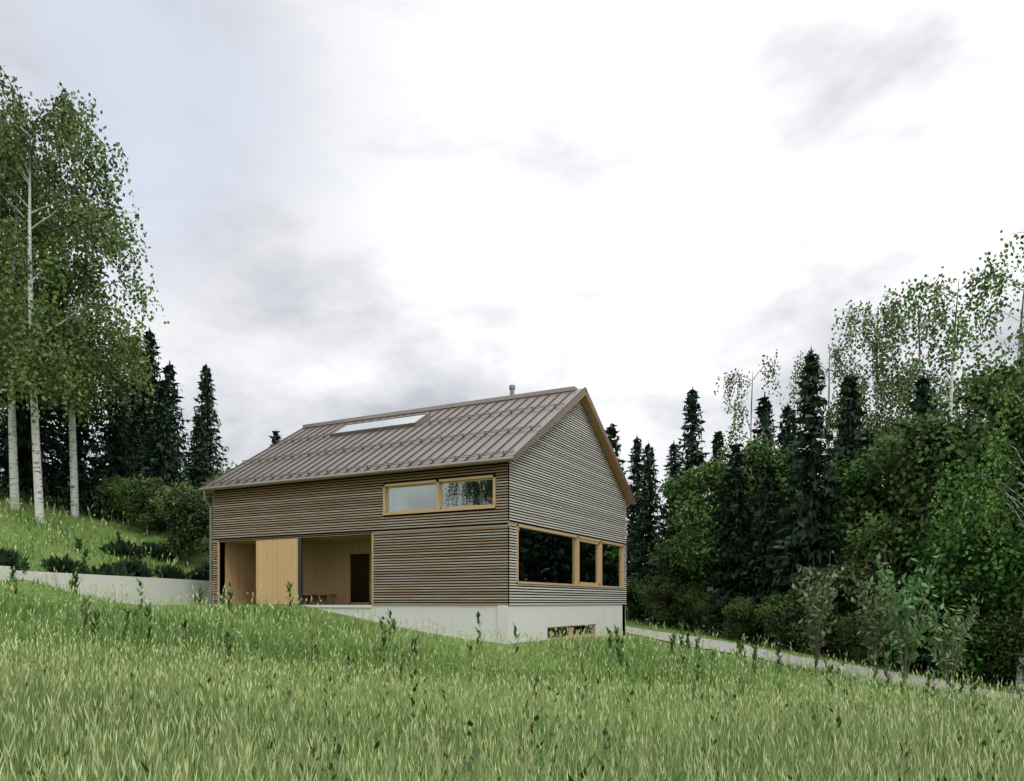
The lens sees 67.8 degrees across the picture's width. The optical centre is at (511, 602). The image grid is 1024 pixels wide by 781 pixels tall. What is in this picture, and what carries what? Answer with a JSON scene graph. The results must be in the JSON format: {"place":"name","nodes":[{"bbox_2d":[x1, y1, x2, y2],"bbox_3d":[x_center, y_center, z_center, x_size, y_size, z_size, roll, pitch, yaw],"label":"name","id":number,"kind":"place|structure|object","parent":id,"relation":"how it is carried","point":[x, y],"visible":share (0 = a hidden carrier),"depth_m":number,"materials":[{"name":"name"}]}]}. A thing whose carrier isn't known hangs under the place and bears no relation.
{"place":"outdoors","nodes":[
{"label":"outdoors","id":0,"kind":"place"},
{"bbox_2d":[275,463,496,510],"bbox_3d":[-5.105,-4.740,33.022,13.900,3.300,0.100,0,0,28],"label":"window","id":1,"kind":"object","parent":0,"point":[472,493],"visible":0.14,"depth_m":31.60,"materials":[{"name":"clear glass"}]},
{"bbox_2d":[0,474,1023,780],"bbox_3d":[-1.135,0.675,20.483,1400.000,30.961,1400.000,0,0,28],"label":"terrain","id":2,"kind":"structure","parent":0,"point":[154,538],"depth_m":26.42,"materials":[{"name":"green plant"}]},
{"bbox_2d":[0,547,30,570],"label":"shrub","id":3,"kind":"object","parent":2,"relation":"on","point":[9,558],"visible":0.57,"depth_m":25.85,"materials":[{"name":"green plant"}]},
{"bbox_2d":[0,375,61,491],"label":"spruce","id":4,"kind":"object","parent":2,"relation":"on","point":[3,433],"visible":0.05,"depth_m":48.51,"materials":[{"name":"green plant"}]},
{"bbox_2d":[0,268,69,501],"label":"spruce","id":5,"kind":"object","parent":2,"relation":"on","point":[24,441],"visible":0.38,"depth_m":43.91,"materials":[{"name":"green plant"}]},
{"bbox_2d":[0,93,96,419],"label":"birch","id":6,"kind":"object","parent":2,"relation":"on","point":[55,176],"visible":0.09,"depth_m":41.62,"materials":[{"name":"green plant"}]},
{"bbox_2d":[0,94,97,509],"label":"birch","id":7,"kind":"object","parent":2,"relation":"on","point":[13,466],"visible":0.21,"depth_m":39.99,"materials":[{"name":"green plant"}]},
{"bbox_2d":[19,338,106,510],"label":"spruce","id":8,"kind":"object","parent":2,"relation":"on","point":[85,491],"visible":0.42,"depth_m":44.64,"materials":[{"name":"green plant"}]},
{"bbox_2d":[39,554,89,573],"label":"shrub","id":9,"kind":"object","parent":2,"relation":"on","point":[66,563],"visible":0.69,"depth_m":28.68,"materials":[{"name":"green plant"}]},
{"bbox_2d":[0,65,155,522],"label":"birch","id":10,"kind":"object","parent":2,"relation":"on","point":[16,148],"visible":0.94,"depth_m":37.79,"materials":[{"name":"green plant"}]},
{"bbox_2d":[0,91,169,516],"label":"birch","id":11,"kind":"object","parent":2,"relation":"on","point":[55,275],"visible":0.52,"depth_m":41.58,"materials":[{"name":"green plant"}]},
{"bbox_2d":[0,566,213,604],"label":"retaining wall","id":12,"kind":"structure","parent":2,"relation":"on","point":[155,586],"depth_m":30.84,"materials":[{"name":"concrete"}]},
{"bbox_2d":[66,351,147,521],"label":"spruce","id":13,"kind":"object","parent":2,"relation":"on","point":[114,430],"visible":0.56,"depth_m":45.01,"materials":[{"name":"green plant"}]},
{"bbox_2d":[87,562,134,581],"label":"shrub","id":14,"kind":"object","parent":2,"relation":"on","point":[107,569],"visible":0.27,"depth_m":30.62,"materials":[{"name":"green plant"}]},
{"bbox_2d":[92,475,133,523],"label":"bush","id":15,"kind":"object","parent":2,"relation":"on","point":[105,491],"visible":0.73,"depth_m":43.50,"materials":[{"name":"green plant"}]},
{"bbox_2d":[100,538,143,559],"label":"shrub","id":16,"kind":"object","parent":2,"relation":"on","point":[122,546],"visible":0.79,"depth_m":36.48,"materials":[{"name":"green plant"}]},
{"bbox_2d":[97,383,146,508],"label":"spruce","id":17,"kind":"object","parent":2,"relation":"on","point":[134,435],"visible":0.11,"depth_m":47.95,"materials":[{"name":"green plant"}]},
{"bbox_2d":[103,337,156,483],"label":"spruce","id":18,"kind":"object","parent":2,"relation":"on","point":[139,412],"visible":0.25,"depth_m":50.29,"materials":[{"name":"green plant"}]},
{"bbox_2d":[111,555,154,576],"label":"shrub","id":19,"kind":"object","parent":2,"relation":"on","point":[138,567],"visible":0.5,"depth_m":33.07,"materials":[{"name":"green plant"}]},
{"bbox_2d":[114,473,171,535],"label":"bush","id":20,"kind":"object","parent":2,"relation":"on","point":[133,491],"visible":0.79,"depth_m":41.43,"materials":[{"name":"green plant"}]},
{"bbox_2d":[137,541,172,560],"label":"shrub","id":21,"kind":"object","parent":2,"relation":"on","point":[157,550],"visible":0.69,"depth_m":39.41,"materials":[{"name":"green plant"}]},
{"bbox_2d":[126,377,187,531],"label":"spruce","id":22,"kind":"object","parent":2,"relation":"on","point":[163,468],"visible":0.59,"depth_m":44.62,"materials":[{"name":"green plant"}]},
{"bbox_2d":[135,325,178,470],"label":"spruce","id":23,"kind":"object","parent":2,"relation":"on","point":[149,335],"visible":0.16,"depth_m":53.48,"materials":[{"name":"green plant"}]},
{"bbox_2d":[152,564,186,578],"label":"shrub","id":24,"kind":"object","parent":2,"relation":"on","point":[168,571],"visible":0.78,"depth_m":35.68,"materials":[{"name":"green plant"}]},
{"bbox_2d":[141,360,200,521],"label":"spruce","id":25,"kind":"object","parent":2,"relation":"on","point":[168,371],"visible":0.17,"depth_m":49.86,"materials":[{"name":"green plant"}]},
{"bbox_2d":[149,478,214,567],"bbox_3d":[-17.311,-4.066,40.162,3.903,4.792,4.437,0,0,33],"label":"bush","id":26,"kind":"object","parent":2,"relation":"on","point":[190,504],"visible":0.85,"depth_m":39.54,"materials":[{"name":"green plant"}]},
{"bbox_2d":[183,413,214,526],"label":"spruce","id":27,"kind":"object","parent":2,"relation":"on","point":[199,465],"visible":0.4,"depth_m":52.03,"materials":[{"name":"green plant"}]},
{"bbox_2d":[186,567,213,580],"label":"shrub","id":28,"kind":"object","parent":2,"relation":"on","point":[203,574],"visible":0.83,"depth_m":37.97,"materials":[{"name":"green plant"}]},
{"bbox_2d":[193,559,213,573],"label":"shrub","id":29,"kind":"object","parent":2,"relation":"on","point":[205,565],"visible":0.11,"depth_m":39.63,"materials":[{"name":"green plant"}]},
{"bbox_2d":[182,364,229,495],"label":"spruce","id":30,"kind":"object","parent":2,"relation":"on","point":[205,409],"visible":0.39,"depth_m":56.52,"materials":[{"name":"green plant"}]},
{"bbox_2d":[201,461,237,532],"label":"bush","id":31,"kind":"object","parent":2,"relation":"on","point":[221,472],"visible":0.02,"depth_m":44.42,"materials":[{"name":"green plant"}]},
{"bbox_2d":[268,430,280,447],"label":"spruce","id":32,"kind":"object","parent":2,"relation":"on","point":[277,437],"visible":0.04,"depth_m":53.99,"materials":[{"name":"green plant"}]},
{"bbox_2d":[303,605,372,607],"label":"porch floor","id":33,"kind":"structure","parent":2,"relation":"on","point":[363,606],"depth_m":30.15,"materials":[{"name":"concrete"}]},
{"bbox_2d":[298,538,351,604],"bbox_3d":[-7.881,-1.265,32.258,0.197,2.750,2.651,0,0,40],"label":"post","id":34,"kind":"object","parent":33,"relation":"on","point":[300,567],"visible":0.89,"depth_m":31.25,"materials":[{"name":"grey metal"}]},
{"bbox_2d":[263,604,625,643],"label":"plinth","id":35,"kind":"structure","parent":2,"relation":"on","point":[532,620],"depth_m":28.56,"materials":[{"name":"paint"}]},
{"bbox_2d":[220,534,371,604],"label":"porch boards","id":36,"kind":"object","parent":35,"relation":"on","point":[269,565],"visible":0.67,"depth_m":33.63,"materials":[{"name":"beige wood"}]},
{"bbox_2d":[212,401,625,604],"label":"slats","id":37,"kind":"object","parent":35,"relation":"on","point":[456,521],"visible":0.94,"depth_m":29.62,"materials":[{"name":"brown wood"}]},
{"bbox_2d":[212,522,626,545],"bbox_3d":[-3.773,-2.740,35.648,14.812,0.170,12.412,0,0,28],"label":"siding trim band","id":38,"kind":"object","parent":37,"relation":"attached to","point":[488,526],"depth_m":28.81,"materials":[{"name":"brown wood"}]},
{"bbox_2d":[214,402,624,604],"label":"exterior wall","id":39,"kind":"structure","parent":35,"relation":"on","point":[450,477],"depth_m":29.41,"materials":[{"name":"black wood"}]},
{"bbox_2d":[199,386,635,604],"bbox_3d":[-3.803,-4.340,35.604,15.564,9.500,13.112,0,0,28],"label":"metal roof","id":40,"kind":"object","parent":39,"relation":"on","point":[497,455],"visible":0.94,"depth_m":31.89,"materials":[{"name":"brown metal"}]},
{"bbox_2d":[335,414,425,432],"bbox_3d":[-6.161,-8.239,35.311,4.700,0.694,1.120,0,0,28],"label":"skylight","id":41,"kind":"object","parent":40,"relation":"on","point":[383,423],"visible":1,"depth_m":35.31,"materials":[{"name":"white glass"}]},
{"bbox_2d":[509,385,514,394],"bbox_3d":[0.006,-9.087,34.684,0.266,1.520,0.280,0,0,28],"label":"flue","id":42,"kind":"object","parent":40,"relation":"on","point":[511,388],"visible":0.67,"depth_m":34.59,"materials":[{"name":"grey metal"}]},
{"bbox_2d":[201,392,634,504],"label":"roof slab","id":43,"kind":"structure","parent":39,"relation":"on","point":[591,416],"depth_m":33.91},
{"bbox_2d":[201,387,585,487],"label":"roof seams","id":44,"kind":"object","parent":43,"relation":"on","point":[389,441],"visible":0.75,"depth_m":32.27,"materials":[{"name":"brown metal"}]},
{"bbox_2d":[218,475,623,638],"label":"window frames","id":45,"kind":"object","parent":39,"relation":"attached to","point":[386,487],"depth_m":30.02,"materials":[{"name":"brown wood"}]},
{"bbox_2d":[350,488,620,638],"bbox_3d":[0.363,-1.490,31.547,7.876,5.860,13.036,0,0,72],"label":"glass","id":46,"kind":"object","parent":45,"relation":"on","point":[544,557],"visible":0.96,"depth_m":31.66,"materials":[{"name":"glass"}]},
{"bbox_3d":[-3.732,-1.465,35.633,13.900,3.250,11.600,0,0,28],"label":"interior","id":47,"kind":"object","parent":35,"relation":"on","visible":0},
{"bbox_2d":[395,487,407,510],"bbox_3d":[-4.249,-3.895,29.386,0.600,1.030,0.020,0,0,28],"label":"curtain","id":48,"kind":"object","parent":47,"relation":"hanging from","point":[401,498],"visible":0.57,"depth_m":29.38,"materials":[{"name":"white fabric"}]},
{"bbox_2d":[605,423,642,564],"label":"spruce","id":49,"kind":"object","parent":2,"relation":"on","point":[611,432],"visible":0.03,"depth_m":58.50,"materials":[{"name":"green plant"}]},
{"bbox_2d":[625,575,646,619],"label":"undergrowth","id":50,"kind":"object","parent":2,"relation":"on","point":[629,588],"visible":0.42,"depth_m":48.05,"materials":[{"name":"green plant"}]},
{"bbox_2d":[625,435,658,612],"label":"spruce","id":51,"kind":"object","parent":2,"relation":"on","point":[634,461],"visible":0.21,"depth_m":52.92,"materials":[{"name":"green plant"}]},
{"bbox_2d":[632,573,664,621],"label":"bush","id":52,"kind":"object","parent":2,"relation":"on","point":[645,583],"visible":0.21,"depth_m":47.06,"materials":[{"name":"green plant"}]},
{"bbox_2d":[625,441,683,623],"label":"spruce","id":53,"kind":"object","parent":2,"relation":"on","point":[649,495],"visible":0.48,"depth_m":49.71,"materials":[{"name":"green plant"}]},
{"bbox_2d":[639,573,688,626],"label":"bush","id":54,"kind":"object","parent":2,"relation":"on","point":[659,594],"visible":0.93,"depth_m":44.12,"materials":[{"name":"green plant"}]},
{"bbox_2d":[639,441,701,627],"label":"spruce","id":55,"kind":"object","parent":2,"relation":"on","point":[673,465],"visible":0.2,"depth_m":46.82,"materials":[{"name":"green plant"}]},
{"bbox_2d":[664,387,709,619],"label":"spruce","id":56,"kind":"object","parent":2,"relation":"on","point":[697,457],"visible":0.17,"depth_m":56.62,"materials":[{"name":"green plant"}]},
{"bbox_2d":[670,580,711,631],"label":"bush","id":57,"kind":"object","parent":2,"relation":"on","point":[680,597],"visible":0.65,"depth_m":43.12,"materials":[{"name":"green plant"}]},
{"bbox_2d":[646,452,755,631],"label":"broadleaf","id":58,"kind":"object","parent":2,"relation":"on","point":[688,553],"visible":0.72,"depth_m":43.02,"materials":[{"name":"green plant"}]},
{"bbox_2d":[692,593,726,631],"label":"bush","id":59,"kind":"object","parent":2,"relation":"on","point":[708,609],"visible":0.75,"depth_m":41.76,"materials":[{"name":"green plant"}]},
{"bbox_2d":[691,431,728,621],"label":"spruce","id":60,"kind":"object","parent":2,"relation":"on","point":[718,441],"visible":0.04,"depth_m":50.86,"materials":[{"name":"green plant"}]},
{"bbox_2d":[682,441,761,638],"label":"spruce","id":61,"kind":"object","parent":2,"relation":"on","point":[734,581],"visible":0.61,"depth_m":41.65,"materials":[{"name":"green plant"}]},
{"bbox_2d":[719,596,757,641],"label":"bush","id":62,"kind":"object","parent":2,"relation":"on","point":[737,624],"visible":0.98,"depth_m":38.41,"materials":[{"name":"green plant"}]},
{"bbox_2d":[702,349,783,519],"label":"birch","id":63,"kind":"object","parent":2,"relation":"on","point":[739,385],"visible":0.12,"depth_m":49.57,"materials":[{"name":"green plant"}]},
{"bbox_2d":[719,475,791,643],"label":"spruce","id":64,"kind":"object","parent":2,"relation":"on","point":[751,536],"visible":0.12,"depth_m":40.82,"materials":[{"name":"green plant"}]},
{"bbox_2d":[726,460,794,644],"bbox_3d":[13.311,-2.437,39.460,4.439,9.898,4.305,0,0,4],"label":"spruce","id":65,"kind":"object","parent":2,"relation":"on","point":[768,510],"visible":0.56,"depth_m":39.27,"materials":[{"name":"green plant"}]},
{"bbox_2d":[702,434,826,597],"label":"broadleaf","id":66,"kind":"object","parent":2,"relation":"on","point":[760,458],"visible":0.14,"depth_m":43.69,"materials":[{"name":"green plant"}]},
{"bbox_2d":[752,393,779,466],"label":"spruce","id":67,"kind":"object","parent":2,"relation":"on","point":[764,412],"visible":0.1,"depth_m":55.15,"materials":[{"name":"green plant"}]},
{"bbox_2d":[752,590,798,648],"bbox_3d":[12.965,0.927,36.510,2.793,3.017,2.457,0,0,12],"label":"bush","id":68,"kind":"object","parent":2,"relation":"on","point":[763,614],"visible":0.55,"depth_m":36.30,"materials":[{"name":"green plant"}]},
{"bbox_2d":[774,404,804,526],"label":"spruce","id":69,"kind":"object","parent":2,"relation":"on","point":[786,435],"visible":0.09,"depth_m":44.94,"materials":[{"name":"green plant"}]},
{"bbox_2d":[753,347,855,652],"bbox_3d":[14.507,-4.770,36.610,5.539,15.253,5.308,0,0,-10],"label":"spruce","id":70,"kind":"object","parent":2,"relation":"on","point":[808,535],"visible":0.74,"depth_m":36.35,"materials":[{"name":"green plant"}]},
{"bbox_2d":[773,586,836,652],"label":"undergrowth","id":71,"kind":"object","parent":2,"relation":"on","point":[793,628],"visible":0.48,"depth_m":35.39,"materials":[{"name":"green plant"}]},
{"bbox_2d":[792,550,845,668],"bbox_3d":[11.497,0.345,28.619,1.894,4.677,2.897,0,0,28],"label":"shrub","id":72,"kind":"object","parent":2,"relation":"on","point":[818,618],"visible":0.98,"depth_m":28.58,"materials":[{"name":"green plant"}]},
{"bbox_2d":[779,334,874,520],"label":"birch","id":73,"kind":"object","parent":2,"relation":"on","point":[836,357],"visible":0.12,"depth_m":46.81,"materials":[{"name":"green plant"}]},
{"bbox_2d":[810,615,843,655],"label":"bush","id":74,"kind":"object","parent":2,"relation":"on","point":[832,635],"visible":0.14,"depth_m":35.07,"materials":[{"name":"green plant"}]},
{"bbox_2d":[822,372,868,647],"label":"spruce","id":75,"kind":"object","parent":2,"relation":"on","point":[850,406],"visible":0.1,"depth_m":41.17,"materials":[{"name":"green plant"}]},
{"bbox_2d":[822,373,869,483],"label":"spruce","id":76,"kind":"object","parent":2,"relation":"on","point":[853,377],"visible":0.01,"depth_m":49.74,"materials":[{"name":"green plant"}]},
{"bbox_2d":[834,613,881,662],"bbox_3d":[14.822,1.563,32.408,1.948,2.392,2.215,0,0,-29],"label":"bush","id":77,"kind":"object","parent":2,"relation":"on","point":[849,625],"visible":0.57,"depth_m":32.25,"materials":[{"name":"green plant"}]},
{"bbox_2d":[814,546,902,659],"bbox_3d":[15.374,0.161,34.278,4.391,5.391,4.991,0,0,39],"label":"bush","id":78,"kind":"object","parent":2,"relation":"on","point":[845,577],"visible":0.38,"depth_m":33.60,"materials":[{"name":"green plant"}]},
{"bbox_2d":[821,426,910,667],"bbox_3d":[16.893,-2.558,36.153,4.786,11.715,4.845,0,0,40],"label":"spruce","id":79,"kind":"object","parent":2,"relation":"on","point":[866,441],"visible":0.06,"depth_m":35.95,"materials":[{"name":"green plant"}]},
{"bbox_2d":[818,292,931,525],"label":"birch","id":80,"kind":"object","parent":2,"relation":"on","point":[864,323],"visible":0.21,"depth_m":45.27,"materials":[{"name":"green plant"}]},
{"bbox_2d":[851,565,902,678],"bbox_3d":[12.981,0.756,27.171,1.711,4.224,2.617,0,0,30],"label":"shrub","id":81,"kind":"object","parent":2,"relation":"on","point":[874,627],"visible":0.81,"depth_m":27.18,"materials":[{"name":"green plant"}]},
{"bbox_2d":[816,427,945,661],"bbox_3d":[18.158,-2.744,37.227,7.619,11.521,7.429,0,0,-5],"label":"broadleaf","id":82,"kind":"object","parent":2,"relation":"on","point":[850,476],"visible":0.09,"depth_m":35.73,"materials":[{"name":"green plant"}]},
{"bbox_2d":[848,371,949,652],"bbox_3d":[20.125,-3.798,37.486,6.269,15.161,6.194,0,0,-34],"label":"spruce","id":83,"kind":"object","parent":2,"relation":"on","point":[923,391],"visible":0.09,"depth_m":37.30,"materials":[{"name":"green plant"}]},
{"bbox_2d":[878,622,923,668],"bbox_3d":[15.613,1.834,30.951,1.759,2.160,2.000,0,0,-15],"label":"bush","id":84,"kind":"object","parent":2,"relation":"on","point":[894,658],"visible":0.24,"depth_m":30.89,"materials":[{"name":"green plant"}]},
{"bbox_2d":[821,405,981,669],"bbox_3d":[17.690,-2.747,33.968,7.594,11.777,7.788,0,0,25],"label":"broadleaf","id":85,"kind":"object","parent":2,"relation":"on","point":[909,468],"visible":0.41,"depth_m":32.66,"materials":[{"name":"green plant"}]},
{"bbox_2d":[867,542,944,683],"bbox_3d":[13.315,0.496,25.627,2.512,5.022,2.614,0,0,6],"label":"willow","id":86,"kind":"object","parent":2,"relation":"on","point":[908,641],"visible":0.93,"depth_m":25.52,"materials":[{"name":"green plant"}]},
{"bbox_2d":[887,597,947,670],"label":"undergrowth","id":87,"kind":"object","parent":2,"relation":"on","point":[925,634],"visible":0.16,"depth_m":30.62,"materials":[{"name":"green plant"}]},
{"bbox_2d":[856,266,986,488],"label":"birch","id":88,"kind":"object","parent":2,"relation":"on","point":[890,319],"visible":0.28,"depth_m":42.29,"materials":[{"name":"green plant"}]},
{"bbox_2d":[889,432,1000,683],"bbox_3d":[17.718,-1.869,31.174,4.531,10.419,4.672,0,0,-4],"label":"spruce","id":89,"kind":"object","parent":2,"relation":"on","point":[943,444],"visible":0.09,"depth_m":30.90,"materials":[{"name":"green plant"}]},
{"bbox_2d":[917,587,982,691],"bbox_3d":[14.185,1.284,24.799,1.842,3.682,1.917,0,0,40],"label":"shrub","id":90,"kind":"object","parent":2,"relation":"on","point":[950,668],"visible":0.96,"depth_m":24.65,"materials":[{"name":"green plant"}]},
{"bbox_2d":[877,245,1023,489],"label":"birch","id":91,"kind":"object","parent":2,"relation":"on","point":[954,340],"visible":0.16,"depth_m":39.42,"materials":[{"name":"green plant"}]},
{"bbox_2d":[898,504,1023,682],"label":"broadleaf","id":92,"kind":"object","parent":2,"relation":"on","point":[994,590],"visible":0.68,"depth_m":27.49,"materials":[{"name":"green plant"}]},
{"bbox_2d":[898,353,1023,682],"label":"broadleaf","id":93,"kind":"object","parent":2,"relation":"on","point":[981,399],"visible":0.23,"depth_m":30.33,"materials":[{"name":"green plant"}]},
{"bbox_2d":[918,368,1023,610],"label":"broadleaf","id":94,"kind":"object","parent":2,"relation":"on","point":[974,454],"visible":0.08,"depth_m":29.47,"materials":[{"name":"green plant"}]},
{"bbox_2d":[937,611,1008,676],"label":"undergrowth","id":95,"kind":"object","parent":2,"relation":"on","point":[987,663],"visible":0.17,"depth_m":28.23,"materials":[{"name":"green plant"}]},
{"bbox_2d":[929,290,1023,690],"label":"deciduous tree","id":96,"kind":"object","parent":2,"relation":"on","point":[993,497],"visible":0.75,"depth_m":27.23,"materials":[{"name":"green plant"}]},
{"bbox_2d":[936,264,1023,447],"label":"birch","id":97,"kind":"object","parent":2,"relation":"on","point":[967,307],"visible":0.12,"depth_m":39.87,"materials":[{"name":"green plant"}]},
{"bbox_2d":[970,599,1023,680],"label":"undergrowth","id":98,"kind":"object","parent":2,"relation":"on","point":[1011,624],"visible":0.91,"depth_m":27.13,"materials":[{"name":"green plant"}]},
{"bbox_2d":[974,428,1023,686],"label":"spruce","id":99,"kind":"object","parent":2,"relation":"on","point":[999,678],"visible":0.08,"depth_m":28.20,"materials":[{"name":"green plant"}]},
{"bbox_2d":[977,230,1023,479],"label":"birch","id":100,"kind":"object","parent":2,"relation":"on","point":[1009,337],"visible":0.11,"depth_m":32.80,"materials":[{"name":"green plant"}]},
{"bbox_2d":[987,358,1023,675],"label":"spruce","id":101,"kind":"object","parent":2,"relation":"on","point":[991,470],"depth_m":34.37,"materials":[{"name":"green plant"}]},
{"bbox_2d":[0,0,1023,545],"label":"sky","id":102,"kind":"structure","parent":0,"point":[348,208],"materials":[{"name":"white"}]},
{"bbox_2d":[626,626,1022,702],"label":"driveway","id":103,"kind":"structure","parent":0,"point":[725,646],"depth_m":31.72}
]}

